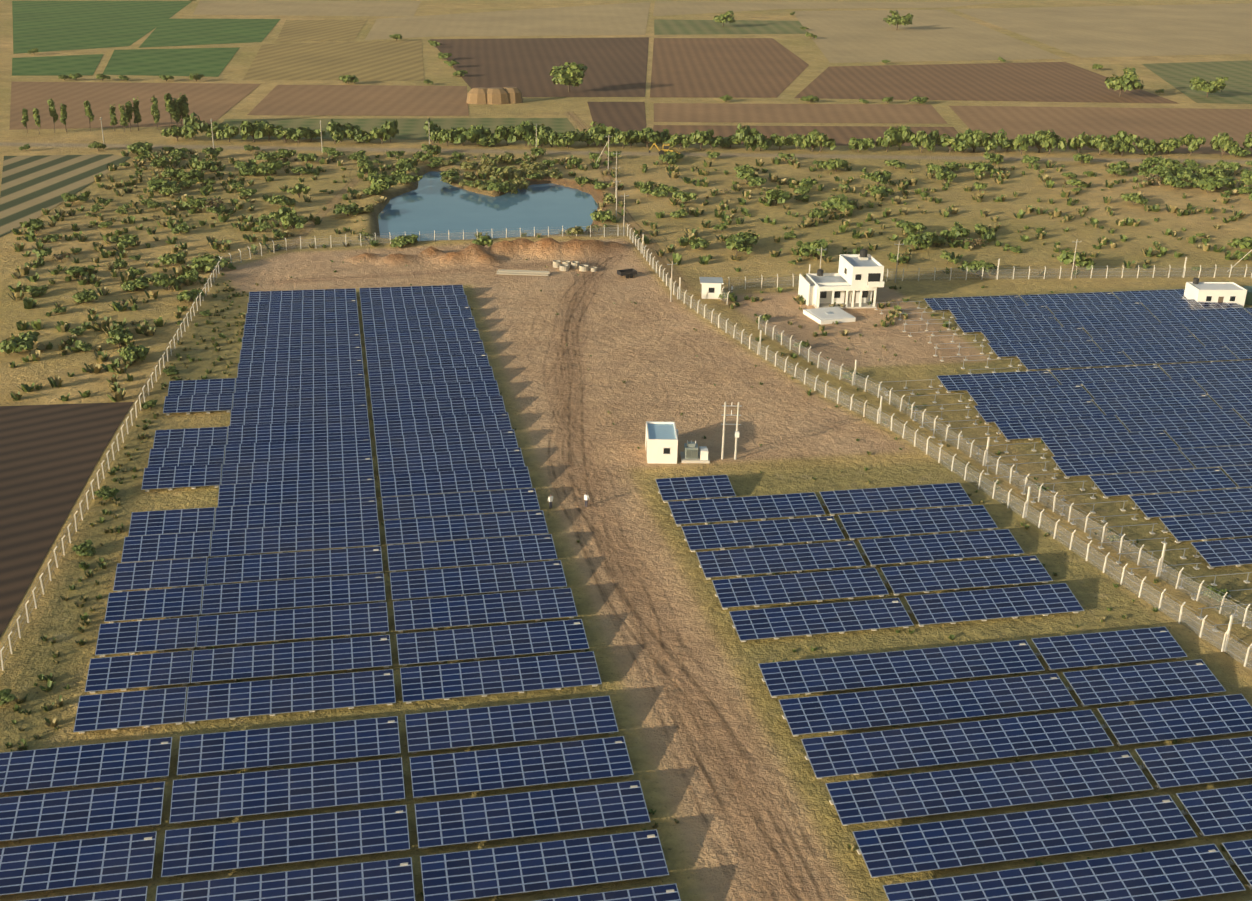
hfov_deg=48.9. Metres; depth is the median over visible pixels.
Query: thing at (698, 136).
tree
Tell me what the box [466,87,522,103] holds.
hay stacks
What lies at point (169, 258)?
shrub
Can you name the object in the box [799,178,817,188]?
shrub
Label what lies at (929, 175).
tuft
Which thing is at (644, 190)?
shrub
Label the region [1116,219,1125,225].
tuft
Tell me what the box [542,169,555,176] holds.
shrub
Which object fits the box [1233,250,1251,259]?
shrub
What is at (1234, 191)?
tuft
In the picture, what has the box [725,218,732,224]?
tuft
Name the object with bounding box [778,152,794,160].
shrub
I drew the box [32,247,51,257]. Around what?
shrub
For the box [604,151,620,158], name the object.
shrub
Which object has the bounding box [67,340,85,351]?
tuft
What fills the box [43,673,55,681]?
tuft
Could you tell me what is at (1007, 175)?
tuft
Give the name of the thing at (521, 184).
shrub
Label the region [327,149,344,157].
shrub
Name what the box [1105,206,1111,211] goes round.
tuft
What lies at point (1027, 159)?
shrub
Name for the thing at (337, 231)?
tuft
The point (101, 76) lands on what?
shrub
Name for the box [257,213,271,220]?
shrub
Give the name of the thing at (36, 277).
tuft
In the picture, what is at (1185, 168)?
shrub
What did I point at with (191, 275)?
shrub
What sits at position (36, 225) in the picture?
shrub
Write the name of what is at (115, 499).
tuft
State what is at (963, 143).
tree
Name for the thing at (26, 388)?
tuft
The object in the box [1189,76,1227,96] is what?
tree
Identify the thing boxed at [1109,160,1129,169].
shrub
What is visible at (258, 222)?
tuft
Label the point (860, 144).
tree
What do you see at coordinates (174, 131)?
shrub
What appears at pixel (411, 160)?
shrub
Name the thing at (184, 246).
tuft
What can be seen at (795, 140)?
shrub
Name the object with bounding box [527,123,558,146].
tree
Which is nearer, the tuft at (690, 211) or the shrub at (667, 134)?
the tuft at (690, 211)
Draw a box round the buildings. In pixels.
[645,249,1251,463]
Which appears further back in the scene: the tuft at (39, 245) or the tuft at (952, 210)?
the tuft at (952, 210)
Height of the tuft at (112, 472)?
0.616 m
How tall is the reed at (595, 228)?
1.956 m
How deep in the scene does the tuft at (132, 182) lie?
306.70 m
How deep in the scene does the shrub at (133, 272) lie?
236.27 m
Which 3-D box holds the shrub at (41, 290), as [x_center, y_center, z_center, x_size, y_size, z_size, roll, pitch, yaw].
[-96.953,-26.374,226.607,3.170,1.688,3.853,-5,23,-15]
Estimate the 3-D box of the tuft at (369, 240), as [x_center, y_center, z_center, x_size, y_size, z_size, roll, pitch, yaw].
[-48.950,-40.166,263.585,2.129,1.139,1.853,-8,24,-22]
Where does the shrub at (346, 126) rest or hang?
on the ground
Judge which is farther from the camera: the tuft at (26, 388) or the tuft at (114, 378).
the tuft at (114, 378)
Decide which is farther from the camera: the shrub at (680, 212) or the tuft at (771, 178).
the tuft at (771, 178)
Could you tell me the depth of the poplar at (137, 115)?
368.59 m
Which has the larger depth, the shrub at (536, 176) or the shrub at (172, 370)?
the shrub at (536, 176)
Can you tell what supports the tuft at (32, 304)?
on the ground
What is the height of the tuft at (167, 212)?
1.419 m
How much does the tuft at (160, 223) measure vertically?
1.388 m
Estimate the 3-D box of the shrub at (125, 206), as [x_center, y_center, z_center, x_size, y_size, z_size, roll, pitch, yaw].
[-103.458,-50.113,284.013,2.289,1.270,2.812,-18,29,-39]
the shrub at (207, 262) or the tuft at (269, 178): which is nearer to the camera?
the shrub at (207, 262)
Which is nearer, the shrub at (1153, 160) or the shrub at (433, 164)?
the shrub at (433, 164)
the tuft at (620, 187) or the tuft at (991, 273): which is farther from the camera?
the tuft at (620, 187)
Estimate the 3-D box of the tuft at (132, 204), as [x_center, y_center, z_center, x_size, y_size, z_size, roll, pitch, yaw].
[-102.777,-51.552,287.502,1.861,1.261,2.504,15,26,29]
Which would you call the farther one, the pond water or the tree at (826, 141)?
the tree at (826, 141)
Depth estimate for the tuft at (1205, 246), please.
274.35 m
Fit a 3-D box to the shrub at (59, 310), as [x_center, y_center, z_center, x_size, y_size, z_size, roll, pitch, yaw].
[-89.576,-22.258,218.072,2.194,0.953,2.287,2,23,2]
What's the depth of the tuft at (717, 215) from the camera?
291.35 m
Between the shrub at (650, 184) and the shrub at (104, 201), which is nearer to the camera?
the shrub at (104, 201)
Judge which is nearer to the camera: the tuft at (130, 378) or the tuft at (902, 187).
the tuft at (130, 378)
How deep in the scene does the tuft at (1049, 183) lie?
329.70 m
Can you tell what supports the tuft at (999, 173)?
on the ground
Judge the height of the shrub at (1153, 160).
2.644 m
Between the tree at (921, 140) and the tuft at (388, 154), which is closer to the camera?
the tuft at (388, 154)
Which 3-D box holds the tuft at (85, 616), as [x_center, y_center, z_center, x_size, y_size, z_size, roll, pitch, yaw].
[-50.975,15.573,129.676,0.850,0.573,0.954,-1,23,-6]
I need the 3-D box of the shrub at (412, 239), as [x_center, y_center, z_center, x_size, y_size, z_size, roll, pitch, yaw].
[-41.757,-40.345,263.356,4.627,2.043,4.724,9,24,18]
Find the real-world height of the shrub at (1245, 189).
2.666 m
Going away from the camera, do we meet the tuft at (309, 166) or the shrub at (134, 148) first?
the tuft at (309, 166)
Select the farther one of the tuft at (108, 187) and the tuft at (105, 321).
the tuft at (108, 187)
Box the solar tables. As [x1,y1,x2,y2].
[0,285,1251,900]
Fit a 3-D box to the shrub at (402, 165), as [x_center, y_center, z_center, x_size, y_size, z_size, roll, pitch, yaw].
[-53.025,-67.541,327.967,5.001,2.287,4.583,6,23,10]
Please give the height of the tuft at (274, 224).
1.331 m
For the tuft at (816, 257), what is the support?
on the ground
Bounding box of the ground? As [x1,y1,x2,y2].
[0,0,1251,900]
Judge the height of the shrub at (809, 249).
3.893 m
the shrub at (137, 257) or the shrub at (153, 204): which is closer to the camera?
the shrub at (137, 257)
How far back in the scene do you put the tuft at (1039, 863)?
100.07 m
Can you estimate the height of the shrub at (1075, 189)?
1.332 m
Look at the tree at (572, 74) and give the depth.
452.11 m
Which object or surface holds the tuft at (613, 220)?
on the ground
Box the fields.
[0,1,1251,636]
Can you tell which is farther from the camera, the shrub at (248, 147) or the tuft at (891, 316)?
the shrub at (248, 147)
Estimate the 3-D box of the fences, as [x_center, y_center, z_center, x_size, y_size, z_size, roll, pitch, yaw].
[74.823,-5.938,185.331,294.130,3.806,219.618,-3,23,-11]
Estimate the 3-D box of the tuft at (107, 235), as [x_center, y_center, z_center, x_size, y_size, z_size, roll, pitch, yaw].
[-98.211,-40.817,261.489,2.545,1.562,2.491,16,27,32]
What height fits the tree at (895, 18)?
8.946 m
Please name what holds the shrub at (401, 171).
on the ground
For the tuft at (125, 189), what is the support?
on the ground
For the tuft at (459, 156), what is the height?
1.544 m
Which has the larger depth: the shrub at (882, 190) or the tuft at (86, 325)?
the shrub at (882, 190)
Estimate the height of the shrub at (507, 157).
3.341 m
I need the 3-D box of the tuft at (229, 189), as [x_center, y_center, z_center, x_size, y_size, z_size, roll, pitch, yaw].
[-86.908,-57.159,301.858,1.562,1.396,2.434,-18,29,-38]
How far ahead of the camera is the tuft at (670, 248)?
263.19 m
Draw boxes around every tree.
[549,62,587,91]
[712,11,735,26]
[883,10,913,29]
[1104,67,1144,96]
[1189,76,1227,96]
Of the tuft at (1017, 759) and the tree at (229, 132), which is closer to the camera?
the tuft at (1017, 759)
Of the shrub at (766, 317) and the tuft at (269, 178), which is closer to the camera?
the shrub at (766, 317)
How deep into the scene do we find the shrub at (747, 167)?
333.52 m
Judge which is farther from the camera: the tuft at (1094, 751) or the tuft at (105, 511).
the tuft at (105, 511)
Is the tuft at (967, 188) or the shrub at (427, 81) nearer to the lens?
the tuft at (967, 188)
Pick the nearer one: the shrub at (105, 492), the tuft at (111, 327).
the shrub at (105, 492)
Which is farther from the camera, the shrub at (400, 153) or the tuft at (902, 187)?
the shrub at (400, 153)
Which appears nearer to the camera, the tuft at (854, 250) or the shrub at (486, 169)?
the tuft at (854, 250)
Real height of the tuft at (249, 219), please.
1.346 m
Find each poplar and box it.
[21,108,28,132]
[32,108,40,133]
[47,98,58,132]
[59,103,67,131]
[84,100,94,130]
[109,104,117,130]
[119,104,127,131]
[125,101,132,130]
[133,97,141,129]
[150,95,159,128]
[164,93,176,125]
[172,98,180,121]
[177,98,181,125]
[179,93,189,118]
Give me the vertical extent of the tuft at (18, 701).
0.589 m
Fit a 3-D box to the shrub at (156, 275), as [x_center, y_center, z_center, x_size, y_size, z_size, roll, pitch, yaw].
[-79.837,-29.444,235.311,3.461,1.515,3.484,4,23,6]
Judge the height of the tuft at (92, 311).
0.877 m
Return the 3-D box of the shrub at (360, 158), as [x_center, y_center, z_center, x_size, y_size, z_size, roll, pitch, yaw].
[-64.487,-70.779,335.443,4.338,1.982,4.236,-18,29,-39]
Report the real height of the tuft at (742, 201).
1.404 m
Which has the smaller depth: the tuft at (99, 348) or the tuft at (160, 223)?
the tuft at (99, 348)
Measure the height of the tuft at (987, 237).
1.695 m
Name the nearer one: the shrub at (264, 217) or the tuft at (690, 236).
the tuft at (690, 236)
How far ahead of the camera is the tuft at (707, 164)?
342.26 m
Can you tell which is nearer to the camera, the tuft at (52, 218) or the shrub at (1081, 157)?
the tuft at (52, 218)
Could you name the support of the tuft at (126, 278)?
on the ground
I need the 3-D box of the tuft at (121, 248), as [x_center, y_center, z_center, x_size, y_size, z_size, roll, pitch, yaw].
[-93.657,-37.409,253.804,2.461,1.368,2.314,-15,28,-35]
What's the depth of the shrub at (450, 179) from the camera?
315.83 m
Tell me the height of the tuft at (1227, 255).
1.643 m
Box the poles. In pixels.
[100,117,1251,301]
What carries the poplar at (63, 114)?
on the ground
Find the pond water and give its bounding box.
[378,171,597,240]
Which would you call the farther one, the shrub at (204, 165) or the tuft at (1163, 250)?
the shrub at (204, 165)
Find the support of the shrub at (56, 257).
on the ground
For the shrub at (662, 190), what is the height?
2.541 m
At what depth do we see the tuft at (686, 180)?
324.19 m
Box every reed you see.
[358,206,374,213]
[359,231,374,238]
[565,226,583,235]
[586,225,599,231]
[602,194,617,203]
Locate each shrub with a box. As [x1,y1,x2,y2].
[0,335,33,353]
[0,688,16,705]
[19,143,29,150]
[19,219,44,233]
[19,330,39,341]
[26,285,47,296]
[27,47,38,53]
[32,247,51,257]
[43,234,58,241]
[53,307,66,312]
[58,75,71,79]
[61,192,85,203]
[65,265,94,277]
[68,73,81,78]
[68,328,86,335]
[70,248,81,253]
[72,289,98,302]
[72,539,95,555]
[77,342,92,350]
[88,141,106,150]
[90,203,103,211]
[93,485,118,499]
[96,73,110,80]
[97,198,112,206]
[98,221,113,227]
[106,331,132,346]
[108,325,132,337]
[110,234,138,247]
[113,259,127,268]
[116,209,128,214]
[117,345,148,361]
[118,75,128,80]
[118,204,129,208]
[119,162,129,166]
[120,267,145,279]
[120,276,148,291]
[126,142,152,153]
[129,255,140,260]
[134,155,147,159]
[139,399,156,409]
[142,198,152,202]
[147,177,179,191]
[147,200,166,209]
[148,272,168,281]
[150,156,168,168]
[153,277,180,289]
[157,252,185,265]
[159,74,173,80]
[159,186,181,194]
[161,125,183,140]
[161,167,183,179]
[162,146,174,151]
[162,366,178,374]
[168,151,184,157]
[171,222,188,233]
[173,152,188,157]
[174,148,188,152]
[175,173,192,180]
[176,288,204,301]
[177,269,198,283]
[178,169,202,179]
[179,178,197,187]
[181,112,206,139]
[185,197,207,207]
[189,73,203,81]
[189,253,232,271]
[191,160,216,171]
[199,185,209,190]
[199,309,211,315]
[202,147,222,155]
[202,179,215,184]
[203,121,223,140]
[206,206,227,215]
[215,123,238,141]
[224,209,233,214]
[229,181,244,188]
[232,160,258,168]
[238,165,256,175]
[238,187,256,196]
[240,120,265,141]
[244,144,259,151]
[254,150,277,161]
[255,159,283,175]
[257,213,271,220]
[257,221,271,230]
[258,120,283,140]
[267,195,297,206]
[269,206,296,220]
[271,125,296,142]
[274,232,286,237]
[276,148,296,161]
[279,214,307,229]
[287,126,309,142]
[287,183,310,197]
[291,166,312,174]
[297,153,318,162]
[304,129,326,141]
[322,147,335,154]
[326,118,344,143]
[327,122,352,141]
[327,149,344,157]
[331,202,358,215]
[339,74,358,83]
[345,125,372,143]
[349,151,364,157]
[351,155,369,162]
[357,161,372,166]
[358,164,373,174]
[362,187,382,194]
[367,168,379,173]
[367,175,399,189]
[368,171,382,176]
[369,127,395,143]
[373,159,383,164]
[380,119,398,142]
[387,173,404,182]
[389,34,401,40]
[389,239,406,247]
[391,150,404,155]
[391,169,405,174]
[395,234,417,243]
[396,161,413,170]
[397,157,416,164]
[401,174,422,183]
[406,165,419,170]
[413,151,432,162]
[421,143,440,155]
[423,79,432,83]
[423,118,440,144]
[426,162,439,167]
[428,158,443,163]
[430,42,439,46]
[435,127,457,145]
[438,52,451,58]
[439,160,452,165]
[440,170,459,178]
[440,176,457,184]
[443,60,459,67]
[447,167,459,171]
[449,158,459,164]
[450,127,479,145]
[453,70,467,76]
[459,178,471,187]
[460,162,477,169]
[463,171,477,179]
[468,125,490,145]
[471,179,488,189]
[472,235,492,246]
[474,133,496,146]
[477,164,494,174]
[481,156,497,166]
[483,179,499,183]
[485,180,509,192]
[489,167,510,179]
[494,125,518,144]
[498,152,514,164]
[502,183,517,193]
[503,165,516,169]
[507,171,519,178]
[513,169,526,177]
[513,177,526,180]
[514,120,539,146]
[514,180,529,189]
[515,158,523,163]
[519,163,539,172]
[526,170,547,180]
[526,173,539,178]
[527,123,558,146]
[530,147,545,156]
[534,162,546,169]
[539,126,560,146]
[542,160,555,166]
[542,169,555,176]
[548,171,563,178]
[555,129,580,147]
[567,157,581,167]
[575,177,592,183]
[577,129,594,145]
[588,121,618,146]
[589,152,601,160]
[590,209,613,220]
[594,181,611,189]
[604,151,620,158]
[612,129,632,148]
[617,129,638,147]
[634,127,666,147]
[640,186,653,196]
[641,180,654,187]
[650,184,679,197]
[658,154,678,164]
[660,129,674,146]
[664,151,683,158]
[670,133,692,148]
[670,208,688,217]
[672,190,697,203]
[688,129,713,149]
[688,237,710,248]
[703,136,723,149]
[706,151,719,158]
[713,222,727,231]
[718,292,734,298]
[719,94,732,101]
[719,134,741,147]
[725,237,752,254]
[728,230,759,244]
[734,164,754,172]
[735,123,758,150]
[736,169,758,183]
[746,176,766,187]
[753,131,772,150]
[757,314,771,323]
[766,189,792,203]
[770,133,791,149]
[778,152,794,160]
[784,230,796,237]
[787,134,807,149]
[793,185,809,194]
[793,341,809,349]
[794,194,809,200]
[796,240,809,250]
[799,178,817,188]
[799,238,827,257]
[800,95,818,102]
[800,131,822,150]
[805,32,816,38]
[808,209,828,221]
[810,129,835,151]
[812,160,821,164]
[819,158,849,171]
[821,194,849,210]
[833,201,855,212]
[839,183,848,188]
[842,370,857,380]
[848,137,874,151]
[864,170,892,184]
[870,185,893,196]
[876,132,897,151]
[882,97,892,103]
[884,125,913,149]
[884,160,907,168]
[889,256,908,264]
[896,220,926,232]
[900,230,936,248]
[909,95,928,103]
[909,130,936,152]
[920,232,947,244]
[925,163,950,171]
[927,129,938,141]
[935,170,956,182]
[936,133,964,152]
[940,225,970,239]
[940,250,960,263]
[944,161,962,170]
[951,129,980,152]
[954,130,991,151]
[957,260,995,272]
[966,161,998,173]
[973,183,987,191]
[974,223,995,234]
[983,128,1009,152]
[983,151,1003,163]
[1000,139,1014,150]
[1008,246,1022,252]
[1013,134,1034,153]
[1021,155,1039,163]
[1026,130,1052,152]
[1036,485,1049,490]
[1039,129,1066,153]
[1057,248,1093,270]
[1061,172,1077,178]
[1066,177,1087,187]
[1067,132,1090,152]
[1071,187,1081,191]
[1073,153,1093,163]
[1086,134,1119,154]
[1092,63,1103,68]
[1105,167,1128,176]
[1106,535,1119,541]
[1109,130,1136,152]
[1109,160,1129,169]
[1115,140,1135,155]
[1120,193,1149,204]
[1132,166,1144,170]
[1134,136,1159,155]
[1138,170,1150,177]
[1139,162,1152,168]
[1141,174,1163,184]
[1142,156,1161,163]
[1145,163,1179,177]
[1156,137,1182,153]
[1158,158,1185,167]
[1162,173,1190,187]
[1176,167,1192,172]
[1176,171,1198,180]
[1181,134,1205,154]
[1181,170,1199,181]
[1183,159,1195,163]
[1186,161,1200,165]
[1187,165,1198,172]
[1189,182,1198,188]
[1191,266,1202,270]
[1193,172,1208,179]
[1195,166,1229,175]
[1197,178,1224,192]
[1200,585,1230,601]
[1202,174,1238,187]
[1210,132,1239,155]
[1216,160,1241,170]
[1225,147,1251,156]
[1227,237,1251,249]
[1230,187,1244,193]
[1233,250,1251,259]
[1239,186,1251,194]
[1240,168,1251,176]
[1240,175,1251,185]
[1243,132,1251,148]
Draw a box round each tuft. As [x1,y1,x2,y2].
[8,281,24,291]
[8,291,23,300]
[9,361,18,367]
[10,228,22,234]
[11,271,20,278]
[11,391,21,400]
[12,704,20,711]
[13,242,24,251]
[14,694,27,703]
[16,322,29,330]
[17,742,27,750]
[18,263,30,274]
[19,320,25,326]
[19,383,34,391]
[21,251,30,256]
[21,356,30,362]
[22,233,36,241]
[23,299,36,308]
[23,709,32,714]
[24,230,34,236]
[25,273,39,281]
[25,298,39,306]
[26,261,34,267]
[29,350,39,361]
[31,319,45,329]
[32,242,43,248]
[33,733,41,738]
[35,344,45,351]
[35,383,42,389]
[37,674,43,680]
[39,680,55,691]
[40,635,47,641]
[41,208,49,214]
[41,702,53,710]
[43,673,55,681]
[44,717,57,726]
[46,342,52,349]
[47,375,66,387]
[48,213,59,221]
[48,220,56,226]
[48,268,60,274]
[52,651,59,657]
[54,208,68,216]
[54,321,71,331]
[56,695,62,707]
[57,341,65,349]
[59,346,67,354]
[59,393,69,401]
[60,596,70,600]
[62,275,73,281]
[65,235,72,240]
[67,334,76,341]
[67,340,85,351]
[71,223,79,230]
[71,231,83,237]
[74,601,83,607]
[75,639,85,645]
[76,234,85,241]
[76,279,87,284]
[78,390,91,397]
[79,596,88,601]
[79,613,88,619]
[80,191,90,196]
[80,564,89,570]
[80,619,90,625]
[81,321,90,328]
[83,274,100,283]
[84,363,102,373]
[85,569,94,577]
[87,308,95,314]
[88,314,98,320]
[89,320,109,331]
[91,257,98,263]
[91,346,102,350]
[92,280,101,286]
[93,242,102,247]
[94,173,100,181]
[94,244,105,250]
[94,350,110,362]
[95,316,112,327]
[96,286,111,295]
[96,517,104,522]
[97,213,103,220]
[98,562,107,568]
[99,250,108,257]
[100,231,114,239]
[101,359,120,371]
[101,509,107,514]
[103,185,113,189]
[103,236,114,243]
[103,323,118,334]
[104,261,115,269]
[106,163,118,170]
[106,374,118,382]
[106,388,125,401]
[107,165,114,170]
[107,250,116,255]
[108,301,127,311]
[108,382,121,391]
[108,469,115,474]
[111,269,117,277]
[112,318,126,326]
[112,496,121,502]
[113,180,122,187]
[113,243,123,251]
[113,526,123,532]
[115,229,124,234]
[115,364,127,373]
[116,250,127,257]
[120,272,131,282]
[121,150,129,155]
[122,186,132,192]
[122,359,133,366]
[123,373,132,381]
[125,216,135,223]
[126,341,135,346]
[127,178,137,184]
[127,303,137,310]
[128,296,137,303]
[129,200,139,206]
[130,320,139,325]
[133,176,142,181]
[133,207,144,213]
[134,322,147,333]
[137,432,144,439]
[141,151,152,157]
[141,327,155,336]
[144,290,157,298]
[145,226,156,234]
[146,190,153,197]
[150,154,159,159]
[153,317,168,326]
[154,171,163,177]
[157,219,167,226]
[159,150,169,155]
[161,208,172,215]
[164,205,177,210]
[165,220,175,228]
[165,236,175,244]
[170,245,178,252]
[171,199,181,207]
[171,283,182,290]
[172,267,184,276]
[173,309,181,317]
[176,201,187,209]
[177,194,188,201]
[177,306,186,311]
[178,242,186,248]
[180,264,190,271]
[182,276,193,285]
[184,196,194,201]
[186,208,197,213]
[187,158,197,163]
[198,189,209,195]
[198,277,206,284]
[199,219,207,225]
[206,235,218,242]
[208,185,216,191]
[208,239,221,249]
[210,240,223,248]
[214,170,223,176]
[218,215,229,221]
[221,240,230,249]
[225,186,233,192]
[228,198,238,205]
[230,221,240,227]
[233,202,244,209]
[236,214,245,221]
[236,222,246,230]
[241,223,251,230]
[243,215,253,221]
[244,221,254,229]
[246,179,253,185]
[246,234,257,241]
[247,244,256,251]
[248,159,256,163]
[255,218,262,224]
[259,234,270,241]
[264,176,273,181]
[265,244,277,250]
[271,221,279,226]
[275,230,288,237]
[303,195,311,201]
[305,163,312,168]
[307,214,313,220]
[311,169,319,175]
[312,216,321,224]
[321,157,330,163]
[334,228,342,233]
[336,159,342,165]
[342,194,349,199]
[342,241,350,246]
[350,189,359,194]
[350,192,361,198]
[362,175,367,180]
[366,237,374,243]
[370,240,380,246]
[374,164,386,170]
[374,196,386,202]
[385,150,392,156]
[456,152,464,158]
[478,173,487,178]
[590,157,601,163]
[590,162,600,168]
[595,202,605,207]
[601,169,608,175]
[611,215,621,222]
[615,183,623,189]
[632,228,642,234]
[638,235,651,243]
[641,164,647,170]
[648,809,655,814]
[649,222,657,228]
[649,229,658,235]
[655,211,664,217]
[655,249,665,256]
[664,165,672,170]
[666,244,675,252]
[667,253,681,264]
[668,170,679,177]
[669,198,678,204]
[673,166,678,171]
[677,237,688,245]
[681,177,695,183]
[684,233,695,239]
[686,207,693,214]
[686,228,697,236]
[693,179,701,185]
[694,207,705,214]
[699,256,708,264]
[700,219,711,227]
[701,159,712,166]
[701,169,710,175]
[701,179,708,186]
[709,188,718,194]
[715,209,725,217]
[715,234,727,240]
[717,203,722,209]
[721,199,729,204]
[721,214,729,221]
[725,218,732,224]
[729,296,737,301]
[731,254,741,260]
[733,184,742,190]
[735,216,744,223]
[737,198,747,204]
[739,207,748,213]
[742,189,751,196]
[756,159,763,166]
[759,215,769,222]
[763,199,772,205]
[768,173,778,181]
[769,219,777,224]
[769,249,781,256]
[773,236,780,241]
[776,334,783,341]
[778,178,787,184]
[788,157,797,164]
[790,180,799,185]
[791,247,798,254]
[792,294,801,300]
[794,161,800,167]
[796,298,805,304]
[797,223,807,227]
[801,216,813,226]
[805,389,813,395]
[813,254,819,259]
[817,184,823,190]
[822,256,832,262]
[830,212,842,219]
[839,186,848,192]
[839,225,847,231]
[839,330,849,336]
[841,179,849,184]
[841,219,849,226]
[845,209,852,216]
[848,248,858,253]
[849,187,856,192]
[852,229,863,238]
[855,246,863,252]
[856,204,863,209]
[859,190,869,196]
[864,201,874,207]
[864,227,874,237]
[866,213,873,220]
[866,243,878,250]
[873,194,883,200]
[882,208,891,216]
[884,314,895,321]
[887,234,898,240]
[887,252,899,258]
[888,309,896,314]
[891,196,902,204]
[896,182,908,190]
[899,207,909,214]
[901,190,909,194]
[907,177,918,185]
[914,188,925,193]
[920,192,929,196]
[924,172,933,178]
[935,197,942,202]
[939,208,948,215]
[942,321,952,327]
[948,239,958,247]
[949,206,957,213]
[951,252,962,258]
[959,239,970,248]
[962,184,974,191]
[975,196,983,201]
[977,191,983,198]
[980,209,988,216]
[981,233,992,242]
[987,266,999,275]
[991,216,998,221]
[993,177,1005,183]
[995,171,1007,176]
[995,241,1002,245]
[998,194,1006,201]
[1002,171,1009,178]
[1013,209,1025,218]
[1014,756,1020,761]
[1020,235,1029,241]
[1026,205,1034,212]
[1032,164,1039,169]
[1033,226,1045,232]
[1034,206,1047,213]
[1034,860,1042,865]
[1035,231,1046,238]
[1037,175,1050,181]
[1044,160,1056,167]
[1044,180,1054,187]
[1052,208,1061,216]
[1053,244,1060,251]
[1059,189,1070,197]
[1063,214,1074,220]
[1067,198,1077,205]
[1076,208,1086,213]
[1087,171,1096,176]
[1089,251,1099,257]
[1089,748,1097,753]
[1090,218,1098,224]
[1092,243,1102,248]
[1098,237,1107,244]
[1103,196,1112,203]
[1105,180,1114,187]
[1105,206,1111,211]
[1108,241,1116,247]
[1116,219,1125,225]
[1120,234,1128,241]
[1123,260,1136,269]
[1124,217,1133,225]
[1132,219,1140,225]
[1139,180,1147,186]
[1141,247,1157,256]
[1142,264,1151,268]
[1150,205,1159,211]
[1158,247,1167,254]
[1162,228,1172,235]
[1166,204,1178,212]
[1170,231,1176,236]
[1174,251,1184,257]
[1177,209,1182,215]
[1186,235,1197,243]
[1187,203,1196,209]
[1201,237,1209,242]
[1202,242,1210,250]
[1204,207,1214,213]
[1213,245,1224,252]
[1220,196,1229,203]
[1222,217,1230,222]
[1224,251,1236,259]
[1232,189,1238,194]
[1232,210,1245,217]
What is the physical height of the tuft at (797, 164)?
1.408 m
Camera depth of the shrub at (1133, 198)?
311.32 m
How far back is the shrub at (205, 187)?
302.19 m
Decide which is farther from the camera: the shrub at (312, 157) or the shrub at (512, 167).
the shrub at (312, 157)
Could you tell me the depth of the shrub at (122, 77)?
454.92 m
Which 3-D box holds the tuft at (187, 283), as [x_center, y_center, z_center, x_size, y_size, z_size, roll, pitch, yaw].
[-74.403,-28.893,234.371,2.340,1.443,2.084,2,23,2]
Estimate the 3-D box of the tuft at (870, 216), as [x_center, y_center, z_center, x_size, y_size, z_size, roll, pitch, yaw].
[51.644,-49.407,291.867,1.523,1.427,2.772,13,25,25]
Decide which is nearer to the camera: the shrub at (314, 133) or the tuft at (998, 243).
the tuft at (998, 243)
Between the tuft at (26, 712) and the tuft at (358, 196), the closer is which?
the tuft at (26, 712)
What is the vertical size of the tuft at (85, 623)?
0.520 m
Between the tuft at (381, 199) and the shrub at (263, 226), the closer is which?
the shrub at (263, 226)
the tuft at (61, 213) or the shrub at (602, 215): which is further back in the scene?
the shrub at (602, 215)
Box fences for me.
[0,224,1251,670]
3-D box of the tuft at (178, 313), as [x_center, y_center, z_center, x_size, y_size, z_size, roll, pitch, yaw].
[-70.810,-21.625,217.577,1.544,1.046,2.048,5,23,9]
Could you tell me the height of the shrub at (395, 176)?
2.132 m
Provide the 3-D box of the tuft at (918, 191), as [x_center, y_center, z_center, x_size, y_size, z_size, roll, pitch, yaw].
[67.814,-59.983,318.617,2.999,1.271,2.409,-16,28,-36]
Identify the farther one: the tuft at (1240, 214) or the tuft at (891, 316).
the tuft at (1240, 214)
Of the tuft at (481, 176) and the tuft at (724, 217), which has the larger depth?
the tuft at (481, 176)
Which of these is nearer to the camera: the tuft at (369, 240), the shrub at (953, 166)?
the tuft at (369, 240)
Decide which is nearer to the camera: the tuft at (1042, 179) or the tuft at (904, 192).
the tuft at (904, 192)
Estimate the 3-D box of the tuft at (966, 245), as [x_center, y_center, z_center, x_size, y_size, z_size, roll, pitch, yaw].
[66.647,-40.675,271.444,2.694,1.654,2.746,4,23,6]
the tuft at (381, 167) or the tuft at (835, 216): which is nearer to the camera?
the tuft at (835, 216)
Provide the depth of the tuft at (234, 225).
272.87 m
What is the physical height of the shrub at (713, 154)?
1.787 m
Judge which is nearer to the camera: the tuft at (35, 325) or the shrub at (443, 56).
the tuft at (35, 325)
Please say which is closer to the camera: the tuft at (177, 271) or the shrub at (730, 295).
the shrub at (730, 295)
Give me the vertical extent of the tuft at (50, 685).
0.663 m
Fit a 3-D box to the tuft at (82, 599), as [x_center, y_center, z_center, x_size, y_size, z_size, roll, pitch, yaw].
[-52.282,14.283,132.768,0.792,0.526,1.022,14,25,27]

